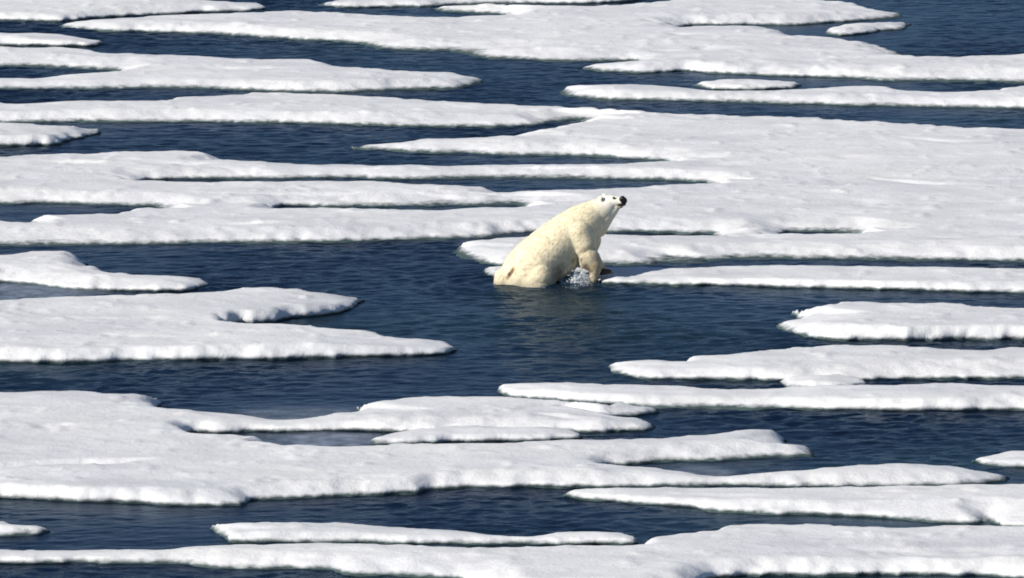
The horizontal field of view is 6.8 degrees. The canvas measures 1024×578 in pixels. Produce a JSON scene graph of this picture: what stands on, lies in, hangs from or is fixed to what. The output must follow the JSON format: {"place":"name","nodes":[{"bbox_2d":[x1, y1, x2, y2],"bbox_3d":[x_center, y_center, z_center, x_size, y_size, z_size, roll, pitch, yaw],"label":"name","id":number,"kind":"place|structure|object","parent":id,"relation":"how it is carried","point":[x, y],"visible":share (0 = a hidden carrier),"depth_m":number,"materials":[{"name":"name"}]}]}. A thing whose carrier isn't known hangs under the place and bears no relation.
{"place":"outdoors","nodes":[
{"label":"outdoors","id":0,"kind":"place"},
{"bbox_2d":[0,0,1023,577],"bbox_3d":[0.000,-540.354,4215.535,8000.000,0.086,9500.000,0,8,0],"label":"water","id":1,"kind":"structure","parent":0,"point":[496,336],"depth_m":108.59,"materials":[{"name":"blue liquid"}]},
{"bbox_2d":[0,521,49,536],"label":"ice floe","id":2,"kind":"object","parent":1,"relation":"on","point":[8,530],"visible":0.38,"depth_m":91.33,"materials":[{"name":"white ice"}]},
{"bbox_2d":[0,285,77,299],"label":"thin ice","id":3,"kind":"structure","parent":1,"relation":"on","point":[32,291],"depth_m":110.67,"materials":[{"name":"ice"}]},
{"bbox_2d":[0,122,100,146],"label":"ice floe","id":4,"kind":"object","parent":1,"relation":"on","point":[21,134],"visible":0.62,"depth_m":127.68,"materials":[{"name":"white ice"}]},
{"bbox_2d":[0,33,103,46],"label":"ice floe","id":5,"kind":"object","parent":1,"relation":"on","point":[35,39],"visible":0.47,"depth_m":141.48,"materials":[{"name":"white ice"}]},
{"bbox_2d":[0,251,210,292],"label":"ice floe","id":6,"kind":"object","parent":1,"relation":"on","point":[66,270],"visible":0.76,"depth_m":111.53,"materials":[{"name":"white ice"}]},
{"bbox_2d":[0,0,265,22],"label":"ice floe","id":7,"kind":"object","parent":1,"relation":"on","point":[54,11],"visible":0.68,"depth_m":146.66,"materials":[{"name":"white ice"}]},
{"bbox_2d":[0,287,456,363],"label":"ice floe","id":8,"kind":"object","parent":1,"relation":"on","point":[230,325],"visible":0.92,"depth_m":105.91,"materials":[{"name":"white ice"}]},
{"bbox_2d":[0,46,483,92],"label":"ice floe","id":9,"kind":"object","parent":1,"relation":"on","point":[132,71],"visible":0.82,"depth_m":135.72,"materials":[{"name":"white ice"}]},
{"bbox_2d":[283,434,371,445],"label":"thin ice","id":10,"kind":"structure","parent":1,"relation":"on","point":[322,440],"depth_m":97.94,"materials":[{"name":"ice"}]},
{"bbox_2d":[210,522,636,545],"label":"ice floe","id":11,"kind":"object","parent":1,"relation":"on","point":[297,532],"visible":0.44,"depth_m":90.80,"materials":[{"name":"white ice"}]},
{"bbox_2d":[371,425,582,444],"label":"ice floe","id":12,"kind":"object","parent":1,"relation":"on","point":[476,434],"visible":0.35,"depth_m":97.94,"materials":[{"name":"white ice"}]},
{"bbox_2d":[318,0,637,7],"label":"ice floe","id":13,"kind":"object","parent":1,"relation":"on","point":[376,3],"visible":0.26,"depth_m":148.15,"materials":[{"name":"white ice"}]},
{"bbox_2d":[0,391,1009,505],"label":"ice floe","id":14,"kind":"object","parent":1,"relation":"on","point":[80,446],"visible":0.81,"depth_m":95.95,"materials":[{"name":"white ice"}]},
{"bbox_2d":[0,92,1023,265],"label":"ice floe","id":15,"kind":"object","parent":1,"relation":"on","point":[879,191],"visible":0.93,"depth_m":120.94,"materials":[{"name":"white ice"}]},
{"bbox_2d":[0,524,1023,577],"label":"ice floe","id":16,"kind":"object","parent":1,"relation":"on","point":[802,550],"visible":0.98,"depth_m":89.15,"materials":[{"name":"white ice"}]},
{"bbox_2d":[58,0,1023,83],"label":"ice floe","id":17,"kind":"object","parent":1,"relation":"on","point":[652,37],"visible":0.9,"depth_m":141.89,"materials":[{"name":"white ice"}]},
{"bbox_2d":[510,269,590,288],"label":"splash","id":18,"kind":"object","parent":1,"relation":"on","point":[579,276],"visible":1,"depth_m":111.61,"materials":[{"name":"white liquid"}]},
{"bbox_2d":[692,79,801,90],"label":"ice floe","id":19,"kind":"object","parent":1,"relation":"on","point":[740,84],"visible":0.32,"depth_m":134.92,"materials":[{"name":"white ice"}]},
{"bbox_2d":[483,265,1023,293],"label":"ice floe","id":20,"kind":"object","parent":1,"relation":"on","point":[953,279],"visible":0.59,"depth_m":111.54,"materials":[{"name":"white ice"}]},
{"bbox_2d":[493,194,626,287],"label":"polar bear","id":21,"kind":"object","parent":20,"relation":"on","point":[560,246],"visible":0.96,"depth_m":111.57},
{"bbox_2d":[497,382,1023,411],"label":"ice floe","id":22,"kind":"object","parent":1,"relation":"on","point":[938,396],"visible":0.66,"depth_m":100.76,"materials":[{"name":"white ice"}]},
{"bbox_2d":[559,84,1023,108],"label":"ice floe","id":23,"kind":"object","parent":1,"relation":"on","point":[1009,98],"visible":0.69,"depth_m":133.07,"materials":[{"name":"white ice"}]},
{"bbox_2d":[563,484,1023,525],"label":"ice floe","id":24,"kind":"object","parent":1,"relation":"on","point":[1002,505],"visible":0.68,"depth_m":92.89,"materials":[{"name":"white ice"}]},
{"bbox_2d":[609,345,1023,380],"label":"ice floe","id":25,"kind":"object","parent":1,"relation":"on","point":[866,362],"visible":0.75,"depth_m":103.25,"materials":[{"name":"white ice"}]},
{"bbox_2d":[780,374,867,387],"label":"ice floe","id":26,"kind":"object","parent":1,"relation":"on","point":[816,380],"visible":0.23,"depth_m":102.33,"materials":[{"name":"white ice"}]},
{"bbox_2d":[825,22,911,35],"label":"ice floe","id":27,"kind":"object","parent":1,"relation":"on","point":[853,29],"visible":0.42,"depth_m":143.69,"materials":[{"name":"white ice"}]},
{"bbox_2d":[776,301,1023,341],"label":"ice floe","id":28,"kind":"object","parent":1,"relation":"on","point":[848,321],"visible":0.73,"depth_m":106.72,"materials":[{"name":"white ice"}]},
{"bbox_2d":[971,451,1023,467],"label":"ice floe","id":29,"kind":"object","parent":1,"relation":"on","point":[1010,459],"visible":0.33,"depth_m":96.17,"materials":[{"name":"white ice"}]}
]}

